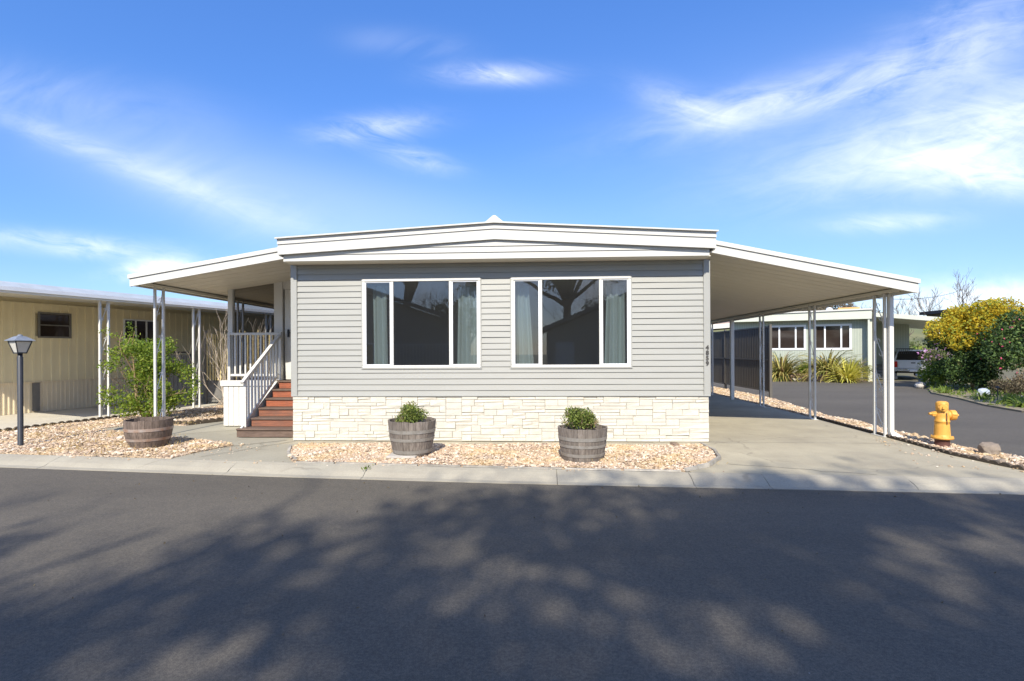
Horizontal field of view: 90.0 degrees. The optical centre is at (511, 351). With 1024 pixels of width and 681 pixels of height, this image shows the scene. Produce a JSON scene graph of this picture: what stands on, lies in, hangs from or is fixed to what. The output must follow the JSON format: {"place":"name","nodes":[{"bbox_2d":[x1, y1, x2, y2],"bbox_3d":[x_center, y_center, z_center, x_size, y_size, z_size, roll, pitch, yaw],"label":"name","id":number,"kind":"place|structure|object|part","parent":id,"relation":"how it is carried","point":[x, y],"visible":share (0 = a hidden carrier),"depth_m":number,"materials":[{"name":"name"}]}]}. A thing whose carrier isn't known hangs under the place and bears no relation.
{"place":"outdoors","nodes":[
{"label":"outdoors","id":0,"kind":"place"},
{"bbox_2d":[0,397,223,429],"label":"neighbour driveway","id":1,"kind":"structure","parent":0,"point":[38,418],"depth_m":13.39,"materials":[{"name":"concrete"}]},
{"bbox_2d":[0,413,135,431],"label":"garden edging","id":2,"kind":"object","parent":1,"relation":"on","point":[59,422],"visible":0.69,"depth_m":11.58,"materials":[{"name":"grey concrete"}]},
{"bbox_2d":[0,281,227,417],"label":"beige manufactured house","id":3,"kind":"structure","parent":1,"relation":"on","point":[66,353],"depth_m":14.59,"materials":[{"name":"beige metal"}]},
{"bbox_2d":[37,312,71,337],"bbox_3d":[-12.846,-0.746,14.379,0.070,0.710,0.780,0,0,21],"label":"window","id":4,"kind":"structure","parent":3,"relation":"in","point":[49,325],"depth_m":14.37,"materials":[{"name":"black glass"}]},
{"bbox_2d":[123,319,158,345],"bbox_3d":[-11.993,-0.580,16.555,0.070,0.930,1.090,0,0,21],"label":"window","id":5,"kind":"structure","parent":3,"relation":"in","point":[145,327],"depth_m":16.55,"materials":[{"name":"black glass"}]},
{"bbox_2d":[165,352,191,404],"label":"metal gate","id":6,"kind":"structure","parent":1,"relation":"on","point":[176,384],"depth_m":15.71,"materials":[{"name":"grey metal"}]},
{"bbox_2d":[0,405,232,458],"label":"gravel bed base","id":7,"kind":"object","parent":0,"point":[129,455],"visible":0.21,"depth_m":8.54,"materials":[{"name":"beige gravel"}]},
{"bbox_2d":[4,334,35,445],"bbox_3d":[-8.495,0.669,8.846,0.300,1.946,0.300,0,0,21],"label":"lamp post","id":8,"kind":"object","parent":7,"relation":"on","point":[19,344],"visible":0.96,"depth_m":8.81,"materials":[{"name":"black metal"}]},
{"bbox_2d":[123,416,173,448],"bbox_3d":[-6.194,1.368,8.733,0.713,0.465,0.713,0,0,-26],"label":"half barrel planter","id":9,"kind":"object","parent":7,"relation":"on","point":[149,432],"visible":1,"depth_m":8.49,"materials":[{"name":"brown wood"}]},
{"bbox_2d":[95,321,202,416],"bbox_3d":[-8.702,0.463,12.162,2.027,2.386,1.823,0,0,38],"label":"green shrub","id":10,"kind":"object","parent":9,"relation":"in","point":[144,365],"visible":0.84,"depth_m":12.01,"materials":[{"name":"green plant"}]},
{"bbox_2d":[174,417,223,424],"bbox_3d":[-7.246,1.580,11.758,2.054,0.113,0.791,0,0,-25],"label":"garden edging","id":11,"kind":"object","parent":7,"relation":"on","point":[210,420],"visible":0.45,"depth_m":11.59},
{"bbox_2d":[180,408,223,414],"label":"dark mulch","id":12,"kind":"object","parent":7,"relation":"on","point":[209,411],"visible":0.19,"depth_m":13.28,"materials":[{"name":"brown plant"}]},
{"bbox_2d":[176,308,227,406],"bbox_3d":[-8.479,0.110,14.935,2.218,3.086,2.852,0,0,-35],"label":"bare shrub","id":13,"kind":"object","parent":7,"relation":"on","point":[223,361],"visible":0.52,"depth_m":15.18,"materials":[{"name":"brown plant"}]},
{"bbox_2d":[204,331,227,403],"bbox_3d":[-7.933,0.461,16.047,3.500,2.318,0.100,0,0,3],"label":"reed fence","id":14,"kind":"object","parent":7,"relation":"on","point":[214,386],"visible":0.16,"depth_m":16.09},
{"bbox_2d":[3,421,718,466],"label":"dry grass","id":15,"kind":"structure","parent":7,"relation":"on","point":[80,448],"depth_m":8.60,"materials":[{"name":"plant"}]},
{"bbox_2d":[105,421,688,473],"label":"walkway","id":16,"kind":"structure","parent":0,"point":[270,452],"depth_m":8.83,"materials":[{"name":"concrete"}]},
{"bbox_2d":[127,247,292,425],"bbox_3d":[-5.245,-0.137,13.469,2.983,3.487,8.606,0,0,3],"label":"entry porch","id":17,"kind":"object","parent":16,"relation":"on","point":[253,289],"visible":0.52,"depth_m":11.09,"materials":[{"name":"white metal"}]},
{"bbox_2d":[285,290,290,379],"bbox_3d":[-4.460,-0.385,11.198,1.060,1.975,0.125,0,0,3],"label":"door","id":18,"kind":"structure","parent":17,"relation":"in","point":[287,292],"depth_m":11.24,"materials":[{"name":"white paint"}]},
{"bbox_2d":[193,443,265,455],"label":"spilled gravel","id":19,"kind":"structure","parent":16,"relation":"on","point":[231,448],"depth_m":8.49,"materials":[{"name":"beige gravel"}]},
{"bbox_2d":[236,335,292,436],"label":"wooden stairs","id":20,"kind":"structure","parent":16,"relation":"on","point":[266,416],"depth_m":10.14,"materials":[{"name":"brown paint"}]},
{"bbox_2d":[275,437,654,444],"bbox_3d":[0.009,1.658,16.395,7.600,0.144,15.250,0,0,3],"label":"house pad","id":21,"kind":"object","parent":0,"point":[288,441],"visible":0.15,"depth_m":9.04,"materials":[{"name":"concrete"}]},
{"bbox_2d":[274,215,718,441],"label":"manufactured house","id":22,"kind":"structure","parent":0,"point":[655,386],"depth_m":9.04,"materials":[{"name":"grey plastic"}]},
{"bbox_2d":[373,286,387,363],"bbox_3d":[-2.435,-0.324,9.451,0.277,1.792,0.078,0,0,8],"label":"curtain","id":23,"kind":"object","parent":22,"relation":"hanging from","point":[380,324],"visible":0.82,"depth_m":9.44,"materials":[{"name":"white fabric"}]},
{"bbox_2d":[361,277,481,368],"bbox_3d":[-1.618,-0.512,9.139,2.168,1.630,0.058,0,0,3],"label":"window","id":24,"kind":"structure","parent":22,"relation":"in","point":[417,279],"depth_m":9.11,"materials":[{"name":"white paint"}]},
{"bbox_2d":[457,285,476,363],"bbox_3d":[-0.807,-0.332,9.377,0.420,1.792,0.084,0,0,3],"label":"curtain","id":25,"kind":"object","parent":22,"relation":"hanging from","point":[467,326],"visible":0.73,"depth_m":9.38,"materials":[{"name":"white fabric"}]},
{"bbox_2d":[515,284,533,363],"bbox_3d":[0.233,-0.337,9.327,0.358,1.792,0.084,0,0,3],"label":"curtain","id":26,"kind":"object","parent":22,"relation":"hanging from","point":[523,340],"visible":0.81,"depth_m":9.32,"materials":[{"name":"white fabric"}]},
{"bbox_2d":[510,275,632,368],"bbox_3d":[1.034,-0.525,9.009,2.138,1.630,0.058,0,0,3],"label":"window","id":27,"kind":"structure","parent":22,"relation":"in","point":[580,277],"depth_m":8.98,"materials":[{"name":"white paint"}]},
{"bbox_2d":[604,283,624,364],"bbox_3d":[1.850,-0.345,9.248,0.380,1.792,0.084,0,0,3],"label":"curtain","id":28,"kind":"object","parent":22,"relation":"hanging from","point":[615,333],"visible":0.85,"depth_m":9.24,"materials":[{"name":"white fabric"}]},
{"bbox_2d":[288,442,715,471],"bbox_3d":[-0.307,1.550,7.813,6.905,0.070,1.930,0,0,3],"label":"gravel bed","id":29,"kind":"object","parent":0,"point":[311,450],"visible":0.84,"depth_m":7.74,"materials":[{"name":"beige gravel"}]},
{"bbox_2d":[386,452,416,458],"bbox_3d":[-1.633,1.559,7.795,0.440,0.034,0.490,0,0,3],"label":"stone paver","id":30,"kind":"object","parent":29,"relation":"on","point":[392,455],"visible":0.48,"depth_m":7.56,"materials":[{"name":"beige stone"}]},
{"bbox_2d":[388,416,435,455],"bbox_3d":[-1.540,1.295,7.906,0.732,0.515,0.730,0,0,-2],"label":"half barrel planter","id":31,"kind":"object","parent":30,"relation":"on","point":[410,439],"visible":0.97,"depth_m":7.62,"materials":[{"name":"grey wood"}]},
{"bbox_2d":[394,401,428,423],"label":"boxwood shrub","id":32,"kind":"object","parent":31,"relation":"in","point":[410,413],"visible":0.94,"depth_m":7.78,"materials":[{"name":"green plant"}]},
{"bbox_2d":[286,442,721,471],"bbox_3d":[-0.295,1.555,7.794,6.955,0.053,1.946,0,0,3],"label":"garden edging","id":33,"kind":"object","parent":29,"relation":"on","point":[713,461],"visible":0.93,"depth_m":7.03,"materials":[{"name":"grey concrete"}]},
{"bbox_2d":[558,423,607,462],"bbox_3d":[1.034,1.327,7.510,0.723,0.479,0.724,0,0,-23],"label":"half barrel planter","id":34,"kind":"object","parent":29,"relation":"on","point":[579,445],"visible":0.96,"depth_m":7.22,"materials":[{"name":"grey wood"}]},
{"bbox_2d":[560,405,598,429],"bbox_3d":[0.989,1.025,7.515,0.572,0.490,0.490,0,0,3],"label":"boxwood shrub","id":35,"kind":"object","parent":34,"relation":"in","point":[582,417],"visible":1,"depth_m":7.40,"materials":[{"name":"green plant"}]},
{"bbox_2d":[0,380,1023,680],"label":"road","id":36,"kind":"structure","parent":0,"point":[372,580],"depth_m":3.81,"materials":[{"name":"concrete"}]},
{"bbox_2d":[0,454,1023,494],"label":"kerb","id":37,"kind":"structure","parent":36,"relation":"on","point":[980,485],"depth_m":6.70,"materials":[{"name":"concrete"}]},
{"bbox_2d":[28,454,723,471],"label":"spilled gravel","id":38,"kind":"structure","parent":37,"relation":"on","point":[71,456],"depth_m":7.78,"materials":[{"name":"beige gravel"}]},
{"bbox_2d":[796,360,820,373],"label":"round shrub","id":39,"kind":"object","parent":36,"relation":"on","point":[802,368],"visible":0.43,"depth_m":28.36,"materials":[{"name":"green plant"}]},
{"bbox_2d":[788,374,832,381],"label":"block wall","id":40,"kind":"structure","parent":36,"relation":"on","point":[823,378],"depth_m":27.85,"materials":[{"name":"grey concrete"}]},
{"bbox_2d":[841,358,872,381],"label":"round shrub","id":41,"kind":"object","parent":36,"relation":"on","point":[868,369],"visible":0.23,"depth_m":27.27,"materials":[{"name":"green plant"}]},
{"bbox_2d":[915,384,923,388],"bbox_3d":[17.818,1.500,22.363,0.331,0.227,0.314,0,0,-31],"label":"garden stone","id":42,"kind":"object","parent":36,"relation":"on","point":[920,386],"visible":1,"depth_m":22.26,"materials":[{"name":"white stone"}]},
{"bbox_2d":[0,0,1023,315],"label":"sky","id":43,"kind":"structure","parent":0,"point":[136,136],"materials":[{"name":"blue"}]},
{"bbox_2d":[25,477,1017,633],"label":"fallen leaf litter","id":44,"kind":"object","parent":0,"point":[534,517],"visible":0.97,"depth_m":5.70,"materials":[{"name":"brown plant"}]},
{"bbox_2d":[653,393,1023,477],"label":"driveway","id":45,"kind":"structure","parent":0,"point":[744,434],"depth_m":8.08,"materials":[{"name":"concrete"}]},
{"bbox_2d":[706,240,920,436],"bbox_3d":[5.481,-0.191,14.496,3.585,3.487,11.706,0,0,3],"label":"carport","id":46,"kind":"object","parent":45,"relation":"on","point":[747,282],"visible":0.91,"depth_m":9.74,"materials":[{"name":"white metal"}]},
{"bbox_2d":[735,442,905,474],"bbox_3d":[5.029,1.554,9.527,3.900,0.001,6.091,0,0,3],"label":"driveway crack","id":47,"kind":"object","parent":45,"relation":"on","point":[821,471],"visible":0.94,"depth_m":7.08,"materials":[{"name":"grey concrete"}]},
{"bbox_2d":[813,416,1023,470],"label":"garden edging","id":48,"kind":"object","parent":45,"relation":"on","point":[984,460],"visible":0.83,"depth_m":8.02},
{"bbox_2d":[880,440,1023,471],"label":"spilled gravel","id":49,"kind":"structure","parent":45,"relation":"on","point":[912,453],"depth_m":7.66,"materials":[{"name":"beige gravel"}]},
{"bbox_2d":[711,390,1022,464],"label":"gravel strip base","id":50,"kind":"object","parent":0,"point":[847,423],"visible":0.12,"depth_m":12.62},
{"bbox_2d":[711,324,771,397],"bbox_3d":[8.857,0.306,21.383,0.080,2.460,8.580,0,0,3],"label":"windbreak fence","id":51,"kind":"object","parent":50,"relation":"on","point":[746,357],"visible":0.64,"depth_m":19.30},
{"bbox_2d":[711,385,1023,468],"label":"gravel strip","id":52,"kind":"object","parent":50,"relation":"on","point":[741,395],"visible":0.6,"depth_m":11.02,"materials":[{"name":"beige gravel"}]},
{"bbox_2d":[928,401,958,446],"bbox_3d":[7.061,1.189,8.374,0.333,0.772,0.346,0,0,-39],"label":"fire hydrant","id":53,"kind":"object","parent":52,"relation":"on","point":[943,414],"visible":0.97,"depth_m":8.31,"materials":[{"name":"yellow metal"}]},
{"bbox_2d":[977,442,1000,454],"bbox_3d":[7.196,1.497,7.708,0.270,0.279,0.276,0,0,3],"label":"boulder","id":54,"kind":"object","parent":50,"relation":"on","point":[992,448],"visible":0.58,"depth_m":7.64,"materials":[{"name":"grey stone"}]},
{"bbox_2d":[713,318,1023,368],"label":"hill","id":55,"kind":"structure","parent":0,"point":[918,334],"depth_m":68.90,"materials":[{"name":"green plant"}]},
{"bbox_2d":[795,307,825,311],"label":"leafy tree","id":56,"kind":"object","parent":55,"relation":"on","point":[817,309],"visible":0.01,"depth_m":62.69,"materials":[{"name":"green plant"}]},
{"bbox_2d":[821,303,853,309],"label":"leafy tree","id":57,"kind":"object","parent":55,"relation":"on","point":[835,306],"visible":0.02,"depth_m":70.05,"materials":[{"name":"green plant"}]},
{"bbox_2d":[839,303,872,310],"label":"bare tree","id":58,"kind":"object","parent":55,"relation":"on","point":[851,305],"visible":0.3,"depth_m":64.81,"materials":[{"name":"grey plant"}]},
{"bbox_2d":[894,298,917,335],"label":"bare tree","id":59,"kind":"object","parent":55,"relation":"on","point":[900,310],"visible":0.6,"depth_m":54.74,"materials":[{"name":"grey plant"}]},
{"bbox_2d":[909,337,924,349],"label":"hillside bush","id":60,"kind":"object","parent":55,"relation":"on","point":[911,344],"visible":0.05,"depth_m":50.87,"materials":[{"name":"green plant"}]},
{"bbox_2d":[908,286,943,316],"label":"bare tree","id":61,"kind":"object","parent":55,"relation":"on","point":[920,304],"visible":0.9,"depth_m":58.60,"materials":[{"name":"grey plant"}]},
{"bbox_2d":[909,345,944,351],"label":"hillside bush","id":62,"kind":"object","parent":55,"relation":"on","point":[920,347],"visible":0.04,"depth_m":47.99,"materials":[{"name":"green plant"}]},
{"bbox_2d":[919,309,969,347],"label":"brown house","id":63,"kind":"structure","parent":55,"relation":"on","point":[936,313],"depth_m":57.34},
{"bbox_2d":[946,272,981,306],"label":"bare tree","id":64,"kind":"object","parent":55,"relation":"on","point":[963,293],"visible":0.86,"depth_m":60.67,"materials":[{"name":"grey plant"}]},
{"bbox_2d":[872,368,1023,380],"bbox_3d":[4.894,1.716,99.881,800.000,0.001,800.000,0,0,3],"label":"terrain","id":65,"kind":"structure","parent":0,"point":[912,377],"depth_m":34.24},
{"bbox_2d":[711,322,729,330],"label":"tan roofed house","id":66,"kind":"structure","parent":65,"relation":"on","point":[722,326],"depth_m":37.22,"materials":[{"name":"beige"}]},
{"bbox_2d":[734,307,940,381],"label":"sage green house","id":67,"kind":"structure","parent":65,"relation":"on","point":[844,329],"depth_m":28.91,"materials":[{"name":"paint"}]},
{"bbox_2d":[772,325,805,349],"bbox_3d":[15.941,-0.830,29.678,1.920,1.440,0.100,0,0,29],"label":"window","id":68,"kind":"structure","parent":67,"relation":"in","point":[784,337],"depth_m":29.65,"materials":[{"name":"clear glass"}]},
{"bbox_2d":[816,324,851,349],"bbox_3d":[17.906,-0.840,28.607,1.800,1.440,0.100,0,0,29],"label":"window","id":69,"kind":"structure","parent":67,"relation":"in","point":[828,336],"depth_m":28.59,"materials":[{"name":"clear glass"}]},
{"bbox_2d":[894,350,928,377],"bbox_3d":[24.468,0.708,31.817,1.805,1.700,5.310,0,0,30],"label":"pickup truck","id":70,"kind":"object","parent":65,"relation":"on","point":[907,362],"visible":0.29,"depth_m":29.80,"materials":[{"name":"silver metal"}]},
{"bbox_3d":[23.275,0.209,29.734,1.600,0.510,0.208,0,0,30],"label":"rear window","id":71,"kind":"part","parent":70,"relation":"part of","materials":[{"name":"black glass"}]},
{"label":"gravel strip base","id":72,"kind":"structure","parent":65,"relation":"on","visible":0},
{"bbox_2d":[772,351,818,381],"bbox_3d":[15.173,1.133,28.816,3.908,2.473,3.935,0,0,3],"label":"flax plant","id":73,"kind":"object","parent":72,"relation":"on","point":[785,368],"visible":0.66,"depth_m":28.29,"materials":[{"name":"green plant"}]},
{"bbox_2d":[790,348,867,382],"bbox_3d":[17.384,1.036,28.079,4.194,2.489,4.080,0,0,41],"label":"flax plant","id":74,"kind":"object","parent":72,"relation":"on","point":[823,364],"visible":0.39,"depth_m":27.55,"materials":[{"name":"green plant"}]},
{"bbox_2d":[818,357,879,382],"bbox_3d":[17.680,0.939,27.006,2.874,1.535,2.861,0,0,3],"label":"flax plant","id":75,"kind":"object","parent":72,"relation":"on","point":[850,373],"visible":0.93,"depth_m":26.59,"materials":[{"name":"green plant"}]},
{"bbox_2d":[928,379,1023,412],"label":"planted island","id":76,"kind":"structure","parent":0,"point":[999,406],"depth_m":17.10,"materials":[{"name":"soil"}]},
{"bbox_2d":[915,374,935,384],"bbox_3d":[19.292,1.279,23.786,0.800,0.510,0.400,0,0,3],"label":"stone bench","id":77,"kind":"object","parent":76,"relation":"on","point":[922,379],"visible":0.19,"depth_m":23.80,"materials":[{"name":"grey stone"}]},
{"bbox_2d":[917,347,953,368],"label":"flowering shrub","id":78,"kind":"object","parent":76,"relation":"on","point":[929,356],"visible":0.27,"depth_m":24.77,"materials":[{"name":"pink plant"}]},
{"bbox_2d":[916,355,961,385],"bbox_3d":[19.350,0.851,22.688,2.310,1.469,1.914,0,0,3],"label":"leafy shrub","id":79,"kind":"object","parent":76,"relation":"on","point":[924,374],"visible":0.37,"depth_m":22.98,"materials":[{"name":"green plant"}]},
{"bbox_2d":[934,384,951,392],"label":"flax plant","id":80,"kind":"object","parent":76,"relation":"on","point":[946,388],"visible":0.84,"depth_m":19.24,"materials":[{"name":"green plant"}]},
{"bbox_2d":[942,361,1001,389],"bbox_3d":[18.547,0.902,20.627,2.180,1.352,1.750,0,0,-44],"label":"leafy shrub","id":81,"kind":"object","parent":76,"relation":"on","point":[972,379],"visible":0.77,"depth_m":20.21,"materials":[{"name":"green plant"}]},
{"bbox_2d":[922,296,1023,388],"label":"golden shrub tree","id":82,"kind":"object","parent":76,"relation":"on","point":[959,326],"visible":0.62,"depth_m":20.80,"materials":[{"name":"yellow plant"}]},
{"bbox_2d":[926,381,1023,409],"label":"ground cover","id":83,"kind":"object","parent":76,"relation":"on","point":[959,390],"visible":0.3,"depth_m":17.87,"materials":[{"name":"green plant"}]},
{"bbox_2d":[971,389,990,399],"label":"flax plant","id":84,"kind":"object","parent":76,"relation":"on","point":[984,394],"visible":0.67,"depth_m":16.73,"materials":[{"name":"green plant"}]},
{"bbox_2d":[977,388,989,394],"bbox_3d":[16.837,1.437,18.299,0.430,0.304,0.250,0,0,3],"label":"plastic lump","id":85,"kind":"object","parent":76,"relation":"on","point":[981,391],"visible":0.57,"depth_m":18.22,"materials":[{"name":"white plastic"}]},
{"bbox_2d":[974,308,1023,378],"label":"camellia tree","id":86,"kind":"object","parent":76,"relation":"on","point":[1010,347],"visible":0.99,"depth_m":18.95,"materials":[{"name":"green plant"}]},
{"bbox_2d":[987,366,1023,394],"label":"grey hedge","id":87,"kind":"object","parent":76,"relation":"on","point":[1016,384],"visible":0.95,"depth_m":18.17,"materials":[{"name":"brown plant"}]},
{"bbox_2d":[991,393,1023,402],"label":"flax plant","id":88,"kind":"object","parent":76,"relation":"on","point":[1004,397],"visible":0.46,"depth_m":15.50,"materials":[{"name":"green plant"}]},
{"bbox_2d":[1004,396,1023,407],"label":"flax plant","id":89,"kind":"object","parent":76,"relation":"on","point":[1018,401],"visible":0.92,"depth_m":14.58,"materials":[{"name":"green plant"}]}
]}

